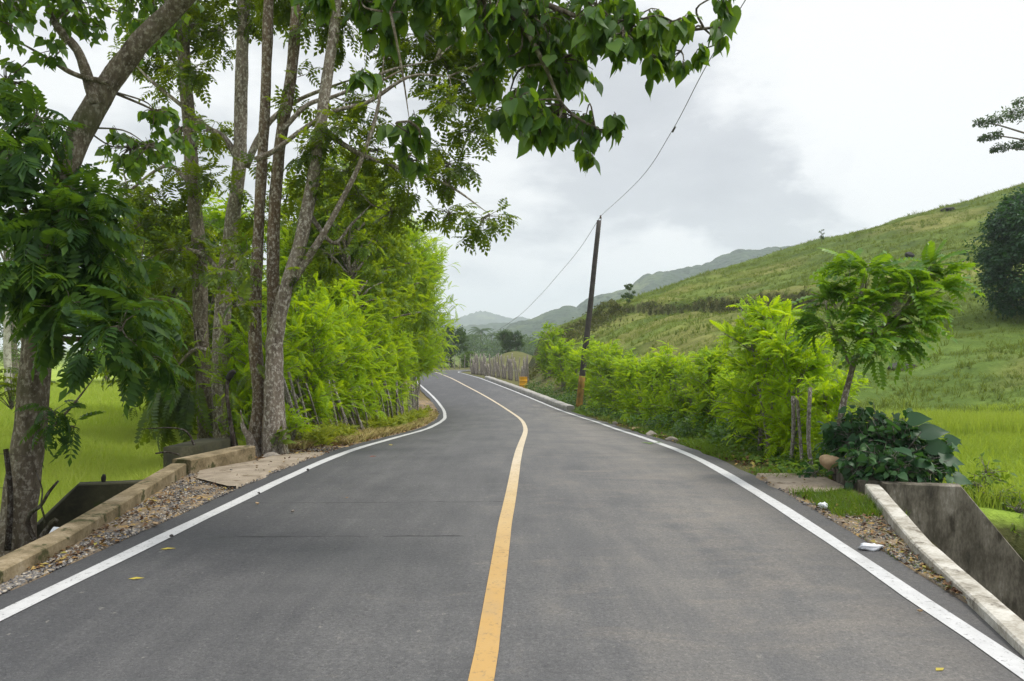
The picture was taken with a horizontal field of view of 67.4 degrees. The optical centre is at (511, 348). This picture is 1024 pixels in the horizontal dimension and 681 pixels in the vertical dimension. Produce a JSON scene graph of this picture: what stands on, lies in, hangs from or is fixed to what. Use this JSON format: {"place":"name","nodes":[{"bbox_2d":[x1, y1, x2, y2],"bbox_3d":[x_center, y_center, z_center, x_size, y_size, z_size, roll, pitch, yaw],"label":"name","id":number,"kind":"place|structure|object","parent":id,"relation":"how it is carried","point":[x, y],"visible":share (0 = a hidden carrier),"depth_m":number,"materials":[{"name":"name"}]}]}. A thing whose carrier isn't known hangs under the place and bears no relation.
{"place":"outdoors","nodes":[
{"label":"outdoors","id":0,"kind":"place"},
{"bbox_2d":[0,378,407,521],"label":"field grass","id":1,"kind":"structure","parent":0,"point":[108,449],"depth_m":16.91,"materials":[{"name":"plant"}]},
{"bbox_2d":[436,323,510,344],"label":"hills","id":2,"kind":"structure","parent":0,"point":[496,326],"depth_m":1240.34,"materials":[{"name":"plant"}]},
{"bbox_2d":[437,310,528,326],"bbox_3d":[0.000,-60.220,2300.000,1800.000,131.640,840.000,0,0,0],"label":"hills","id":3,"kind":"structure","parent":0,"point":[480,317],"depth_m":2223.57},
{"bbox_2d":[0,370,1023,680],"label":"road","id":4,"kind":"structure","parent":0,"point":[632,558],"depth_m":5.24,"materials":[{"name":"asphalt"}]},
{"bbox_2d":[0,381,446,620],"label":"edge line","id":5,"kind":"object","parent":4,"relation":"on","point":[19,606],"visible":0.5,"depth_m":6.30,"materials":[{"name":"white paint"}]},
{"bbox_2d":[436,370,527,680],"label":"line","id":6,"kind":"object","parent":4,"relation":"on","point":[483,665],"visible":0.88,"depth_m":5.08,"materials":[{"name":"yellow paint"}]},
{"bbox_2d":[458,370,1023,679],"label":"edge line","id":7,"kind":"object","parent":4,"relation":"on","point":[1009,660],"visible":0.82,"depth_m":5.29,"materials":[{"name":"white paint"}]},
{"bbox_2d":[858,543,883,550],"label":"plastic litter","id":8,"kind":"object","parent":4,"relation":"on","point":[869,546],"visible":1,"depth_m":6.12,"materials":[{"name":"plastic"}]},
{"bbox_2d":[0,181,1023,560],"bbox_3d":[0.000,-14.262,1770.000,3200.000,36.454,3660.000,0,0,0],"label":"ground","id":9,"kind":"structure","parent":0,"point":[1002,520],"depth_m":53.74,"materials":[{"name":"plant"}]},
{"bbox_2d":[0,217,19,379],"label":"tree trunk","id":10,"kind":"object","parent":9,"relation":"on","point":[13,340],"visible":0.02,"depth_m":61.54,"materials":[{"name":"green plant"}]},
{"bbox_2d":[3,254,27,393],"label":"slim tree","id":11,"kind":"object","parent":9,"relation":"on","point":[7,360],"depth_m":39.86,"materials":[{"name":"bark"}]},
{"bbox_2d":[0,281,66,369],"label":"distant trees","id":12,"kind":"object","parent":9,"relation":"on","point":[12,354],"visible":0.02,"depth_m":55.25,"materials":[{"name":"green plant"}]},
{"bbox_2d":[0,445,254,583],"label":"culvert wall","id":13,"kind":"structure","parent":9,"relation":"on","point":[79,511],"depth_m":8.41,"materials":[{"name":"beige concrete"}]},
{"bbox_2d":[70,186,187,376],"bbox_3d":[-12.280,-1.417,27.013,5.969,8.481,5.982,0,0,-17],"label":"understorey tree","id":14,"kind":"object","parent":9,"relation":"on","point":[101,349],"depth_m":26.50,"materials":[{"name":"green plant"}]},
{"bbox_2d":[92,216,246,420],"bbox_3d":[-9.175,-0.447,20.217,4.766,6.191,4.508,0,0,-30],"label":"understorey tree","id":15,"kind":"object","parent":9,"relation":"on","point":[173,292],"visible":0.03,"depth_m":19.83,"materials":[{"name":"green plant"}]},
{"bbox_2d":[0,444,354,594],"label":"gravel shoulder","id":16,"kind":"object","parent":9,"relation":"on","point":[144,510],"visible":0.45,"depth_m":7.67,"materials":[{"name":"gravel"}]},
{"bbox_2d":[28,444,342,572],"bbox_3d":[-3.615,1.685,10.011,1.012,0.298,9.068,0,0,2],"label":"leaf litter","id":17,"kind":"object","parent":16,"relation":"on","point":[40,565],"visible":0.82,"depth_m":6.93,"materials":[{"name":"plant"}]},
{"bbox_2d":[163,438,231,467],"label":"concrete block","id":18,"kind":"structure","parent":9,"relation":"on","point":[189,448],"depth_m":10.97,"materials":[{"name":"concrete"}]},
{"bbox_2d":[155,451,179,454],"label":"dead branch","id":19,"kind":"object","parent":18,"relation":"on","point":[167,452],"visible":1,"depth_m":10.79,"materials":[{"name":"brown wood"}]},
{"bbox_2d":[146,427,194,444],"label":"dead branch","id":20,"kind":"object","parent":18,"relation":"on","point":[190,436],"visible":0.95,"depth_m":10.99,"materials":[{"name":"brown wood"}]},
{"bbox_2d":[147,247,288,431],"bbox_3d":[-7.033,-0.015,18.703,4.051,5.262,3.832,0,0,34],"label":"understorey tree","id":21,"kind":"object","parent":9,"relation":"on","point":[211,299],"visible":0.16,"depth_m":18.51,"materials":[{"name":"green plant"}]},
{"bbox_2d":[98,0,348,457],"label":"twin stem tree","id":22,"kind":"object","parent":9,"relation":"on","point":[191,172],"visible":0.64,"depth_m":14.48,"materials":[{"name":"green plant"}]},
{"bbox_2d":[147,183,321,368],"bbox_3d":[-8.323,-1.158,22.907,5.450,7.744,5.461,0,0,4],"label":"understorey tree","id":23,"kind":"object","parent":9,"relation":"on","point":[216,213],"visible":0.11,"depth_m":22.46,"materials":[{"name":"green plant"}]},
{"bbox_2d":[189,312,315,440],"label":"feathery tree","id":24,"kind":"object","parent":9,"relation":"on","point":[240,369],"visible":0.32,"depth_m":14.31,"materials":[{"name":"green plant"}]},
{"bbox_2d":[197,452,322,487],"bbox_3d":[-3.600,1.671,10.700,1.100,0.162,3.600,0,0,0],"label":"concrete apron","id":25,"kind":"object","parent":9,"relation":"on","point":[248,471],"visible":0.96,"depth_m":10.25,"materials":[{"name":"concrete"}]},
{"bbox_2d":[262,452,279,457],"bbox_3d":[-3.788,1.716,12.005,0.248,0.215,0.352,0,0,31],"label":"stone","id":26,"kind":"object","parent":9,"relation":"on","point":[268,454],"visible":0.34,"depth_m":11.91,"materials":[{"name":"stone"}]},
{"bbox_2d":[236,273,365,426],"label":"feathery tree","id":27,"kind":"object","parent":9,"relation":"on","point":[321,397],"visible":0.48,"depth_m":16.29,"materials":[{"name":"green plant"}]},
{"bbox_2d":[263,219,369,348],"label":"feathery tree","id":28,"kind":"object","parent":9,"relation":"on","point":[285,233],"visible":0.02,"depth_m":24.04,"materials":[{"name":"green plant"}]},
{"bbox_2d":[283,287,391,425],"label":"feathery tree","id":29,"kind":"object","parent":9,"relation":"on","point":[347,395],"visible":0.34,"depth_m":18.62,"materials":[{"name":"green plant"}]},
{"bbox_2d":[286,178,413,420],"bbox_3d":[-5.110,-1.280,23.075,4.332,7.808,4.589,0,0,-6],"label":"roadside tree","id":30,"kind":"object","parent":9,"relation":"on","point":[367,250],"visible":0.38,"depth_m":22.85,"materials":[{"name":"green plant"}]},
{"bbox_2d":[284,372,418,441],"bbox_3d":[-4.012,1.704,22.842,0.836,2.794,19.719,0,0,2],"label":"stick fence","id":31,"kind":"object","parent":9,"relation":"on","point":[288,400],"visible":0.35,"depth_m":18.29,"materials":[{"name":"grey wood"}]},
{"bbox_2d":[265,142,438,414],"bbox_3d":[-5.455,-2.151,25.487,5.839,9.965,5.882,0,0,-15],"label":"roadside tree","id":32,"kind":"object","parent":9,"relation":"on","point":[402,257],"visible":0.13,"depth_m":25.11,"materials":[{"name":"green plant"}]},
{"bbox_2d":[302,273,402,428],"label":"feathery tree","id":33,"kind":"object","parent":9,"relation":"on","point":[348,285],"visible":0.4,"depth_m":21.07,"materials":[{"name":"green plant"}]},
{"bbox_2d":[291,160,439,348],"bbox_3d":[-5.986,-2.188,30.896,6.201,10.551,5.854,0,0,-4],"label":"roadside tree","id":34,"kind":"object","parent":9,"relation":"on","point":[423,290],"visible":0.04,"depth_m":30.95,"materials":[{"name":"green plant"}]},
{"bbox_2d":[205,0,530,459],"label":"multi stem tree","id":35,"kind":"object","parent":9,"relation":"on","point":[268,419],"visible":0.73,"depth_m":12.58,"materials":[{"name":"green plant"}]},
{"bbox_2d":[270,426,296,450],"bbox_3d":[-3.658,1.427,12.245,0.491,0.408,0.398,0,0,0],"label":"sprout","id":36,"kind":"object","parent":35,"relation":"attached to","point":[280,434],"visible":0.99,"depth_m":12.19,"materials":[{"name":"green plant"}]},
{"bbox_2d":[285,404,317,440],"bbox_3d":[-3.683,1.248,12.806,0.960,0.632,0.950,0,0,-36],"label":"sprout","id":37,"kind":"object","parent":35,"relation":"attached to","point":[296,424],"visible":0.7,"depth_m":12.87,"materials":[{"name":"green plant"}]},
{"bbox_2d":[0,0,740,556],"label":"leaning tree","id":38,"kind":"object","parent":9,"relation":"on","point":[64,270],"visible":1,"depth_m":7.22,"materials":[{"name":"green plant"}]},
{"bbox_2d":[0,449,35,550],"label":"wire fence","id":39,"kind":"object","parent":38,"relation":"attached to","point":[9,527],"visible":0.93,"depth_m":7.68,"materials":[{"name":"brown wood"}]},
{"bbox_2d":[0,363,58,409],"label":"sprout","id":40,"kind":"object","parent":38,"relation":"attached to","point":[11,396],"visible":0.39,"depth_m":8.26,"materials":[{"name":"green plant"}]},
{"bbox_2d":[25,470,58,540],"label":"dead branch","id":41,"kind":"object","parent":38,"relation":"attached to","point":[51,524],"visible":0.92,"depth_m":7.19,"materials":[{"name":"brown wood"}]},
{"bbox_2d":[344,305,412,416],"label":"feathery tree","id":42,"kind":"object","parent":9,"relation":"on","point":[386,338],"visible":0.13,"depth_m":23.50,"materials":[{"name":"green plant"}]},
{"bbox_2d":[342,203,428,366],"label":"feathery tree","id":43,"kind":"object","parent":9,"relation":"on","point":[399,289],"depth_m":28.17,"materials":[{"name":"green plant"}]},
{"bbox_2d":[364,299,422,415],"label":"feathery tree","id":44,"kind":"object","parent":9,"relation":"on","point":[406,361],"visible":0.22,"depth_m":26.54,"materials":[{"name":"green plant"}]},
{"bbox_2d":[353,400,437,443],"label":"earth verge","id":45,"kind":"structure","parent":9,"relation":"on","point":[422,403],"depth_m":40.01,"materials":[{"name":"soil"}]},
{"bbox_2d":[255,409,438,459],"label":"leaf litter","id":46,"kind":"object","parent":45,"relation":"on","point":[335,444],"visible":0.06,"depth_m":13.69,"materials":[{"name":"plant"}]},
{"bbox_2d":[225,369,236,446],"bbox_3d":[-4.313,0.998,11.799,0.205,1.358,0.110,0,0,0],"label":"stake","id":47,"kind":"object","parent":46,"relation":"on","point":[230,375],"visible":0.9,"depth_m":11.77,"materials":[{"name":"brown wood"}]},
{"bbox_2d":[287,405,432,445],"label":"verge weeds","id":48,"kind":"object","parent":45,"relation":"on","point":[324,432],"visible":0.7,"depth_m":16.26,"materials":[{"name":"green plant"}]},
{"bbox_2d":[288,410,439,449],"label":"dry grass","id":49,"kind":"structure","parent":45,"relation":"on","point":[369,433],"depth_m":17.67,"materials":[{"name":"plant"}]},
{"bbox_2d":[367,222,448,409],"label":"feathery tree","id":50,"kind":"object","parent":9,"relation":"on","point":[412,237],"visible":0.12,"depth_m":31.77,"materials":[{"name":"green plant"}]},
{"bbox_2d":[386,213,465,408],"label":"feathery tree","id":51,"kind":"object","parent":9,"relation":"on","point":[430,359],"visible":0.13,"depth_m":35.40,"materials":[{"name":"green plant"}]},
{"bbox_2d":[411,238,443,344],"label":"roadside tree","id":52,"kind":"object","parent":9,"relation":"on","point":[440,313],"visible":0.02,"depth_m":37.79,"materials":[{"name":"green plant"}]},
{"bbox_2d":[411,245,458,407],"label":"feathery tree","id":53,"kind":"object","parent":9,"relation":"on","point":[445,305],"visible":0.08,"depth_m":39.38,"materials":[{"name":"green plant"}]},
{"bbox_2d":[434,339,453,367],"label":"tree","id":54,"kind":"object","parent":9,"relation":"on","point":[449,342],"visible":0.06,"depth_m":116.17,"materials":[{"name":"green plant"}]},
{"bbox_2d":[439,325,470,366],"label":"tree","id":55,"kind":"object","parent":9,"relation":"on","point":[461,336],"visible":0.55,"depth_m":118.23,"materials":[{"name":"green plant"}]},
{"bbox_2d":[458,350,474,367],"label":"tree","id":56,"kind":"object","parent":9,"relation":"on","point":[466,356],"visible":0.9,"depth_m":113.58,"materials":[{"name":"green plant"}]},
{"bbox_2d":[466,327,494,350],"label":"coconut palm","id":57,"kind":"object","parent":9,"relation":"on","point":[479,331],"visible":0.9,"depth_m":299.30,"materials":[{"name":"green plant"}]},
{"bbox_2d":[483,332,496,351],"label":"coconut palm","id":58,"kind":"object","parent":9,"relation":"on","point":[489,335],"visible":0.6,"depth_m":308.95,"materials":[{"name":"green plant"}]},
{"bbox_2d":[442,332,540,357],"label":"valley wood","id":59,"kind":"object","parent":9,"relation":"on","point":[527,348],"visible":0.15,"depth_m":267.17,"materials":[{"name":"plant"}]},
{"bbox_2d":[470,352,528,383],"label":"stick fence","id":60,"kind":"object","parent":9,"relation":"on","point":[485,370],"visible":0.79,"depth_m":70.51,"materials":[{"name":"grey wood"}]},
{"bbox_2d":[493,328,515,354],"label":"tree","id":61,"kind":"object","parent":9,"relation":"on","point":[503,337],"visible":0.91,"depth_m":120.48,"materials":[{"name":"green plant"}]},
{"bbox_2d":[507,330,525,350],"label":"tree","id":62,"kind":"object","parent":9,"relation":"on","point":[518,342],"visible":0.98,"depth_m":119.78,"materials":[{"name":"green plant"}]},
{"bbox_2d":[519,377,526,388],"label":"barrel","id":63,"kind":"object","parent":9,"relation":"on","point":[522,381],"visible":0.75,"depth_m":52.76,"materials":[{"name":"yellow paint"}]},
{"bbox_2d":[485,376,574,410],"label":"kerb block","id":64,"kind":"structure","parent":9,"relation":"on","point":[554,402],"depth_m":45.83,"materials":[{"name":"grey concrete"}]},
{"bbox_2d":[528,320,573,379],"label":"hedge shrub","id":65,"kind":"object","parent":9,"relation":"on","point":[544,363],"visible":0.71,"depth_m":55.33,"materials":[{"name":"green plant"}]},
{"bbox_2d":[543,338,578,389],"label":"hedge shrub","id":66,"kind":"object","parent":9,"relation":"on","point":[558,370],"visible":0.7,"depth_m":49.84,"materials":[{"name":"green plant"}]},
{"bbox_2d":[557,343,581,394],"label":"hedge shrub","id":67,"kind":"object","parent":9,"relation":"on","point":[571,359],"visible":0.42,"depth_m":45.26,"materials":[{"name":"green plant"}]},
{"bbox_2d":[529,298,633,381],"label":"bank scrub","id":68,"kind":"object","parent":9,"relation":"on","point":[578,326],"visible":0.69,"depth_m":74.73,"materials":[{"name":"green plant"}]},
{"bbox_2d":[566,340,605,401],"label":"hedge shrub","id":69,"kind":"object","parent":9,"relation":"on","point":[578,367],"visible":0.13,"depth_m":40.90,"materials":[{"name":"green plant"}]},
{"bbox_2d":[575,215,601,407],"bbox_3d":[3.879,-1.730,39.000,1.362,10.081,0.353,0,0,0],"label":"utility pole","id":70,"kind":"object","parent":9,"relation":"on","point":[580,391],"visible":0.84,"depth_m":38.88,"materials":[{"name":"brown wood"}]},
{"bbox_2d":[486,219,598,337],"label":"power cable","id":71,"kind":"object","parent":70,"relation":"attached to","point":[556,276],"visible":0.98,"depth_m":57.38,"materials":[{"name":"rubber"}]},
{"bbox_2d":[601,0,745,215],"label":"power cable","id":72,"kind":"object","parent":70,"relation":"attached to","point":[673,129],"visible":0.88,"depth_m":19.46,"materials":[{"name":"rubber"}]},
{"bbox_2d":[577,335,622,408],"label":"hedge shrub","id":73,"kind":"object","parent":9,"relation":"on","point":[590,351],"visible":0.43,"depth_m":36.38,"materials":[{"name":"green plant"}]},
{"bbox_2d":[582,347,629,412],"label":"hedge shrub","id":74,"kind":"object","parent":9,"relation":"on","point":[606,366],"visible":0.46,"depth_m":32.62,"materials":[{"name":"green plant"}]},
{"bbox_2d":[599,355,647,416],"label":"hedge shrub","id":75,"kind":"object","parent":9,"relation":"on","point":[618,384],"visible":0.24,"depth_m":29.32,"materials":[{"name":"green plant"}]},
{"bbox_2d":[621,283,635,302],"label":"ridge tree","id":76,"kind":"object","parent":9,"relation":"on","point":[628,295],"visible":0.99,"depth_m":77.63,"materials":[{"name":"green plant"}]},
{"bbox_2d":[609,348,659,421],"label":"hedge shrub","id":77,"kind":"object","parent":9,"relation":"on","point":[632,370],"visible":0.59,"depth_m":26.32,"materials":[{"name":"green plant"}]},
{"bbox_2d":[631,358,674,425],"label":"hedge shrub","id":78,"kind":"object","parent":9,"relation":"on","point":[648,409],"visible":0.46,"depth_m":23.64,"materials":[{"name":"green plant"}]},
{"bbox_2d":[665,436,677,442],"bbox_3d":[3.391,1.935,16.299,0.280,0.142,0.153,0,0,38],"label":"stone","id":79,"kind":"object","parent":9,"relation":"on","point":[671,439],"visible":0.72,"depth_m":16.23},
{"bbox_2d":[645,340,698,429],"bbox_3d":[4.597,1.128,21.289,1.719,2.719,1.702,0,0,-1],"label":"hedge shrub","id":80,"kind":"object","parent":9,"relation":"on","point":[667,365],"visible":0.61,"depth_m":21.18,"materials":[{"name":"green plant"}]},
{"bbox_2d":[523,377,828,475],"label":"undergrowth","id":81,"kind":"object","parent":9,"relation":"on","point":[716,431],"visible":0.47,"depth_m":17.77,"materials":[{"name":"green plant"}]},
{"bbox_2d":[663,362,721,431],"bbox_3d":[4.539,1.321,19.254,1.486,2.045,1.403,0,0,-17],"label":"hedge shrub","id":82,"kind":"object","parent":9,"relation":"on","point":[682,398],"visible":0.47,"depth_m":19.21,"materials":[{"name":"green plant"}]},
{"bbox_2d":[587,415,829,475],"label":"leaf litter","id":83,"kind":"object","parent":9,"relation":"on","point":[735,460],"visible":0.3,"depth_m":11.64,"materials":[{"name":"plant"}]},
{"bbox_2d":[681,345,736,436],"bbox_3d":[4.554,1.038,17.124,1.558,2.280,1.589,0,0,14],"label":"hedge shrub","id":84,"kind":"object","parent":9,"relation":"on","point":[704,373],"visible":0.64,"depth_m":17.05,"materials":[{"name":"green plant"}]},
{"bbox_2d":[707,366,745,434],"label":"hedge shrub","id":85,"kind":"object","parent":9,"relation":"on","point":[719,391],"visible":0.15,"depth_m":15.56,"materials":[{"name":"green plant"}]},
{"bbox_2d":[641,388,812,464],"bbox_3d":[4.807,1.807,22.537,1.070,2.533,23.963,0,0,2],"label":"post fence","id":86,"kind":"object","parent":9,"relation":"on","point":[794,426],"visible":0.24,"depth_m":11.10,"materials":[{"name":"grey wood"}]},
{"bbox_2d":[717,353,771,445],"bbox_3d":[4.589,0.967,14.267,1.438,2.096,1.523,0,0,28],"label":"hedge shrub","id":87,"kind":"object","parent":9,"relation":"on","point":[758,413],"visible":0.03,"depth_m":14.18,"materials":[{"name":"green plant"}]},
{"bbox_2d":[548,393,956,592],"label":"verge weeds","id":88,"kind":"object","parent":9,"relation":"on","point":[700,441],"visible":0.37,"depth_m":10.51,"materials":[{"name":"green plant"}]},
{"bbox_2d":[701,294,821,451],"bbox_3d":[4.185,0.504,12.997,1.957,2.862,1.995,0,0,15],"label":"hedge shrub","id":89,"kind":"object","parent":9,"relation":"on","point":[748,359],"visible":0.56,"depth_m":12.83,"materials":[{"name":"green plant"}]},
{"bbox_2d":[592,284,954,316],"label":"bank scrub","id":90,"kind":"object","parent":9,"relation":"on","point":[726,310],"visible":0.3,"depth_m":61.85,"materials":[{"name":"green plant"}]},
{"bbox_2d":[742,309,851,461],"bbox_3d":[4.450,0.634,11.810,1.566,2.476,1.550,0,0,-8],"label":"hedge shrub","id":91,"kind":"object","parent":9,"relation":"on","point":[809,365],"visible":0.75,"depth_m":11.70,"materials":[{"name":"green plant"}]},
{"bbox_2d":[756,473,843,493],"bbox_3d":[3.474,1.629,9.200,0.853,0.086,1.400,0,0,0],"label":"concrete apron","id":92,"kind":"object","parent":9,"relation":"on","point":[787,482],"visible":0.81,"depth_m":9.15,"materials":[{"name":"concrete"}]},
{"bbox_2d":[819,454,838,469],"bbox_3d":[3.788,1.349,9.115,0.270,0.187,0.162,0,0,26],"label":"boulder","id":93,"kind":"object","parent":9,"relation":"on","point":[826,461],"visible":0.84,"depth_m":9.07,"materials":[{"name":"stone"}]},
{"bbox_2d":[795,363,873,461],"bbox_3d":[4.489,1.001,10.962,1.013,1.602,1.003,0,0,-5],"label":"hedge shrub","id":94,"kind":"object","parent":9,"relation":"on","point":[823,399],"visible":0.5,"depth_m":10.87,"materials":[{"name":"green plant"}]},
{"bbox_2d":[756,476,966,603],"bbox_3d":[3.421,1.629,6.530,0.973,0.085,6.708,0,0,2],"label":"gravel shoulder","id":95,"kind":"object","parent":9,"relation":"on","point":[850,524],"visible":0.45,"depth_m":6.79,"materials":[{"name":"gravel"}]},
{"bbox_2d":[818,502,827,508],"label":"plastic litter","id":96,"kind":"object","parent":95,"relation":"on","point":[823,504],"visible":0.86,"depth_m":7.72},
{"bbox_2d":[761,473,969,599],"bbox_3d":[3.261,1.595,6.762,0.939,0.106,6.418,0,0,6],"label":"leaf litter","id":97,"kind":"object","parent":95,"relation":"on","point":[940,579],"visible":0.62,"depth_m":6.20,"materials":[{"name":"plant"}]},
{"bbox_2d":[797,402,972,490],"bbox_3d":[4.228,1.281,8.979,1.949,1.279,1.234,0,0,43],"label":"creeper bush","id":98,"kind":"object","parent":9,"relation":"on","point":[884,446],"visible":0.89,"depth_m":8.73,"materials":[{"name":"green plant"}]},
{"bbox_2d":[786,237,985,473],"bbox_3d":[4.554,0.084,9.261,2.527,2.936,1.425,0,0,0],"label":"young tree","id":99,"kind":"object","parent":9,"relation":"on","point":[876,338],"visible":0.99,"depth_m":9.30,"materials":[{"name":"green plant"}]},
{"bbox_2d":[887,362,916,370],"bbox_3d":[18.055,0.899,35.515,1.228,0.500,0.948,0,0,32],"label":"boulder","id":100,"kind":"object","parent":9,"relation":"on","point":[893,367],"visible":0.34,"depth_m":35.33,"materials":[{"name":"stone"}]},
{"bbox_2d":[830,466,1023,656],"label":"culvert wall","id":101,"kind":"structure","parent":9,"relation":"on","point":[975,558],"depth_m":7.98,"materials":[{"name":"concrete"}]},
{"bbox_2d":[953,452,1023,535],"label":"leafy clump","id":102,"kind":"object","parent":9,"relation":"on","point":[986,474],"visible":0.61,"depth_m":8.75,"materials":[{"name":"green plant"}]},
{"bbox_2d":[956,187,1023,320],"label":"dark tree","id":103,"kind":"object","parent":9,"relation":"on","point":[1004,224],"visible":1,"depth_m":42.90,"materials":[{"name":"green plant"}]},
{"bbox_2d":[972,96,1023,153],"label":"flat topped tree","id":104,"kind":"object","parent":9,"relation":"on","point":[982,122],"visible":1,"depth_m":65.94,"materials":[{"name":"green plant"}]},
{"bbox_2d":[0,0,1023,348],"label":"sky","id":105,"kind":"structure","parent":0,"point":[837,117],"materials":[{"name":"white"}]},
{"bbox_2d":[488,245,794,352],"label":"hills","id":106,"kind":"structure","parent":0,"point":[647,282],"depth_m":856.65,"materials":[{"name":"plant"}]},
{"bbox_2d":[704,400,1023,510],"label":"meadow grass","id":107,"kind":"structure","parent":0,"point":[999,435],"depth_m":15.22,"materials":[{"name":"plant"}]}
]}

